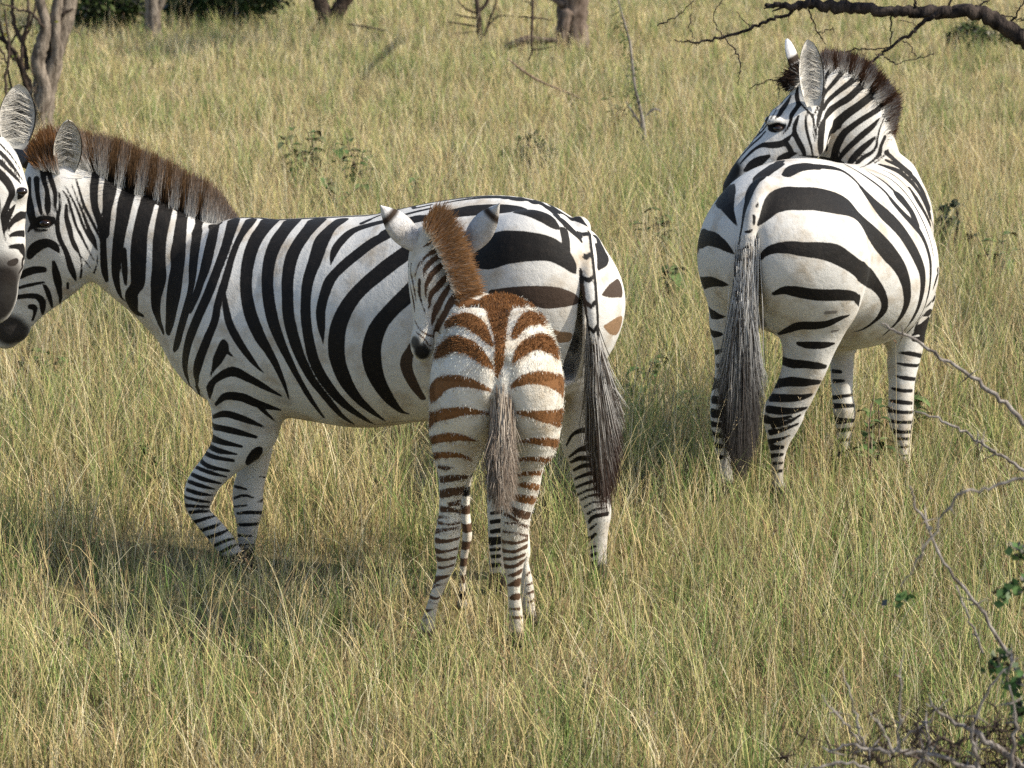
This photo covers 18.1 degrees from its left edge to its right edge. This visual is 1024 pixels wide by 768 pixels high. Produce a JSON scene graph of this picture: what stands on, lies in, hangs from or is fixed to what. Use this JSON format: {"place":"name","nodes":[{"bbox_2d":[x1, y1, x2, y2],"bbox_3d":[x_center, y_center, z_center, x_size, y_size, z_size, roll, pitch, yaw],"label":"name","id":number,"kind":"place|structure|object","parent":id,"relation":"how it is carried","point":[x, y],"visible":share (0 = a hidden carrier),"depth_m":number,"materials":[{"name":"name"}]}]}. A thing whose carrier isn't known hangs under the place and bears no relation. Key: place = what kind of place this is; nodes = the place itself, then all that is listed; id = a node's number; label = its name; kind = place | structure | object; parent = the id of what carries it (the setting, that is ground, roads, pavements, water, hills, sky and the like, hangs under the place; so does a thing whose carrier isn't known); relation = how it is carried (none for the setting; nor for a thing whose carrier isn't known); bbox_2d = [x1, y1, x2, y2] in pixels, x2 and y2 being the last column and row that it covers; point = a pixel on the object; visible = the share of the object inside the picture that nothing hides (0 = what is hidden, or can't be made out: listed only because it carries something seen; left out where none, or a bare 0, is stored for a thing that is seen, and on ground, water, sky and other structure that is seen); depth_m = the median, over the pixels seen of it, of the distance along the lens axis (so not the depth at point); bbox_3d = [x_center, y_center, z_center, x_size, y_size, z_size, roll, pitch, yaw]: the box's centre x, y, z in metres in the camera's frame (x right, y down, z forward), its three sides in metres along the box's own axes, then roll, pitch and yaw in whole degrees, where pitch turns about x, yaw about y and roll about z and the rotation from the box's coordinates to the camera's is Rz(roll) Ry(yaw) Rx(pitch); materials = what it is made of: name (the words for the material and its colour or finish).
{"place":"outdoors","nodes":[
{"label":"outdoors","id":0,"kind":"place"},
{"bbox_2d":[0,0,1023,767],"bbox_3d":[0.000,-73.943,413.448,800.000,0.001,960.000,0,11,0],"label":"ground","id":1,"kind":"structure","parent":0,"point":[476,572],"depth_m":11.41,"materials":[{"name":"plant"}]},
{"bbox_2d":[0,84,35,322],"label":"zebra","id":2,"kind":"object","parent":1,"relation":"on","point":[17,116],"visible":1,"depth_m":10.54,"materials":[{"name":"fur"}]},
{"bbox_2d":[0,0,77,136],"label":"acacia tree","id":3,"kind":"object","parent":1,"relation":"on","point":[50,44],"visible":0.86,"depth_m":24.36,"materials":[{"name":"grey plant"}]},
{"bbox_2d":[15,344,68,397],"bbox_3d":[-2.060,-0.059,14.131,0.266,0.261,0.207,0,11,0],"label":"broadleaf weed","id":4,"kind":"object","parent":1,"relation":"on","point":[41,353],"visible":0.43,"depth_m":14.14,"materials":[{"name":"green plant"}]},
{"bbox_2d":[37,627,86,662],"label":"herb","id":5,"kind":"object","parent":1,"relation":"on","point":[59,629],"visible":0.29,"depth_m":9.89,"materials":[{"name":"green plant"}]},
{"bbox_2d":[74,0,145,33],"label":"shrub","id":6,"kind":"object","parent":1,"relation":"on","point":[93,11],"visible":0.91,"depth_m":34.99,"materials":[{"name":"green plant"}]},
{"bbox_2d":[144,0,165,38],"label":"acacia tree","id":7,"kind":"object","parent":1,"relation":"on","point":[153,9],"visible":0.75,"depth_m":34.38,"materials":[{"name":"grey plant"}]},
{"bbox_2d":[124,442,187,493],"bbox_3d":[-1.373,0.343,12.282,0.251,0.291,0.413,0,11,0],"label":"herb","id":8,"kind":"object","parent":1,"relation":"on","point":[144,450],"visible":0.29,"depth_m":12.20,"materials":[{"name":"green plant"}]},
{"bbox_2d":[161,0,294,25],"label":"shrub","id":9,"kind":"object","parent":1,"relation":"on","point":[242,7],"visible":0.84,"depth_m":36.03,"materials":[{"name":"green plant"}]},
{"bbox_2d":[277,133,307,176],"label":"broadleaf weed","id":10,"kind":"object","parent":1,"relation":"on","point":[279,144],"visible":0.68,"depth_m":21.47,"materials":[{"name":"green plant"}]},
{"bbox_2d":[0,119,627,593],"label":"zebra","id":11,"kind":"object","parent":1,"relation":"on","point":[260,329],"visible":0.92,"depth_m":10.70,"materials":[{"name":"fur"}]},
{"bbox_2d":[288,120,345,177],"bbox_3d":[-1.324,-1.557,21.724,0.398,0.432,0.419,0,11,0],"label":"broadleaf weed","id":12,"kind":"object","parent":1,"relation":"on","point":[319,148],"visible":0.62,"depth_m":21.67,"materials":[{"name":"green plant"}]},
{"bbox_2d":[312,0,352,30],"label":"acacia tree","id":13,"kind":"object","parent":1,"relation":"on","point":[320,6],"visible":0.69,"depth_m":35.56,"materials":[{"name":"brown plant"}]},
{"bbox_2d":[318,174,369,214],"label":"broadleaf weed","id":14,"kind":"object","parent":1,"relation":"on","point":[336,184],"visible":0.51,"depth_m":19.88,"materials":[{"name":"green plant"}]},
{"bbox_2d":[340,133,376,197],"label":"broadleaf weed","id":15,"kind":"object","parent":1,"relation":"on","point":[352,156],"visible":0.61,"depth_m":20.98,"materials":[{"name":"green plant"}]},
{"bbox_2d":[348,23,398,38],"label":"fallen branch","id":16,"kind":"object","parent":1,"relation":"on","point":[374,28],"visible":0.57,"depth_m":34.41,"materials":[{"name":"wood"}]},
{"bbox_2d":[400,177,423,203],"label":"broadleaf weed","id":17,"kind":"object","parent":1,"relation":"on","point":[409,181],"visible":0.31,"depth_m":20.29,"materials":[{"name":"green plant"}]},
{"bbox_2d":[380,198,566,647],"bbox_3d":[-0.050,0.141,9.933,0.539,1.424,0.711,-5,12,-24],"label":"zebra foal","id":18,"kind":"object","parent":1,"relation":"on","point":[496,384],"visible":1,"depth_m":9.76,"materials":[{"name":"fur"}]},
{"bbox_2d":[449,0,513,40],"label":"sapling","id":19,"kind":"object","parent":1,"relation":"on","point":[478,10],"visible":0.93,"depth_m":34.18,"materials":[{"name":"brown plant"}]},
{"bbox_2d":[491,35,556,55],"bbox_3d":[0.106,-3.372,32.146,0.682,0.246,0.097,0,11,0],"label":"fallen log","id":20,"kind":"object","parent":1,"relation":"on","point":[551,39],"visible":0.59,"depth_m":32.11,"materials":[{"name":"brown wood"}]},
{"bbox_2d":[498,129,563,173],"bbox_3d":[0.128,-1.584,22.352,0.473,0.324,0.632,0,11,0],"label":"shrub","id":21,"kind":"object","parent":1,"relation":"on","point":[533,140],"visible":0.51,"depth_m":22.42,"materials":[{"name":"green plant"}]},
{"bbox_2d":[507,58,593,106],"bbox_3d":[0.364,-2.461,26.722,0.813,0.506,0.120,0,11,0],"label":"fallen branch","id":22,"kind":"object","parent":1,"relation":"on","point":[527,73],"visible":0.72,"depth_m":26.70,"materials":[{"name":"wood"}]},
{"bbox_2d":[517,0,589,59],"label":"acacia tree","id":23,"kind":"object","parent":1,"relation":"on","point":[568,12],"visible":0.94,"depth_m":32.92,"materials":[{"name":"brown plant"}]},
{"bbox_2d":[601,94,631,132],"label":"broadleaf weed","id":24,"kind":"object","parent":1,"relation":"on","point":[618,108],"visible":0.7,"depth_m":24.86,"materials":[{"name":"green plant"}]},
{"bbox_2d":[609,0,660,152],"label":"sapling","id":25,"kind":"object","parent":1,"relation":"on","point":[633,76],"visible":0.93,"depth_m":23.59,"materials":[{"name":"grey plant"}]},
{"bbox_2d":[623,352,669,410],"bbox_3d":[0.576,-0.011,13.809,0.189,0.276,0.202,-10,14,-42],"label":"broadleaf weed","id":26,"kind":"object","parent":1,"relation":"on","point":[649,371],"visible":0.34,"depth_m":13.79,"materials":[{"name":"green plant"}]},
{"bbox_2d":[630,206,677,259],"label":"broadleaf weed","id":27,"kind":"object","parent":1,"relation":"on","point":[657,221],"visible":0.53,"depth_m":18.29,"materials":[{"name":"green plant"}]},
{"bbox_2d":[656,263,686,305],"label":"broadleaf weed","id":28,"kind":"object","parent":1,"relation":"on","point":[672,274],"visible":0.41,"depth_m":16.04,"materials":[{"name":"green plant"}]},
{"bbox_2d":[673,390,707,428],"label":"broadleaf weed","id":29,"kind":"object","parent":1,"relation":"on","point":[690,402],"visible":0.19,"depth_m":13.41,"materials":[{"name":"green plant"}]},
{"bbox_2d":[697,39,938,502],"bbox_3d":[1.200,-0.425,12.319,0.855,1.748,1.597,2,11,12],"label":"zebra","id":30,"kind":"object","parent":1,"relation":"on","point":[813,263],"visible":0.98,"depth_m":11.93,"materials":[{"name":"fur"}]},
{"bbox_2d":[657,0,1023,98],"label":"acacia tree","id":31,"kind":"object","parent":1,"relation":"on","point":[1012,31],"visible":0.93,"depth_m":15.11,"materials":[{"name":"brown plant"}]},
{"bbox_2d":[846,389,897,489],"bbox_3d":[1.376,0.221,12.225,0.192,0.396,0.180,0,11,0],"label":"broadleaf weed","id":32,"kind":"object","parent":1,"relation":"on","point":[878,401],"visible":0.69,"depth_m":12.22,"materials":[{"name":"green plant"}]},
{"bbox_2d":[764,323,1023,767],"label":"thorn bush","id":33,"kind":"object","parent":1,"relation":"on","point":[1015,683],"visible":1,"depth_m":6.70,"materials":[{"name":"brown plant"}]},
{"bbox_2d":[884,390,932,444],"bbox_3d":[1.629,0.133,13.165,0.196,0.229,0.185,0,11,0],"label":"broadleaf weed","id":34,"kind":"object","parent":1,"relation":"on","point":[916,402],"visible":0.24,"depth_m":13.12,"materials":[{"name":"green plant"}]},
{"bbox_2d":[934,198,960,258],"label":"shrub","id":35,"kind":"object","parent":1,"relation":"on","point":[951,205],"visible":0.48,"depth_m":18.18,"materials":[{"name":"green plant"}]},
{"bbox_2d":[941,17,1012,51],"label":"shrub","id":36,"kind":"object","parent":1,"relation":"on","point":[967,26],"visible":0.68,"depth_m":32.69,"materials":[{"name":"green plant"}]},
{"bbox_2d":[964,229,1023,281],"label":"broadleaf weed","id":37,"kind":"object","parent":1,"relation":"on","point":[966,235],"visible":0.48,"depth_m":17.30,"materials":[{"name":"green plant"}]}
]}

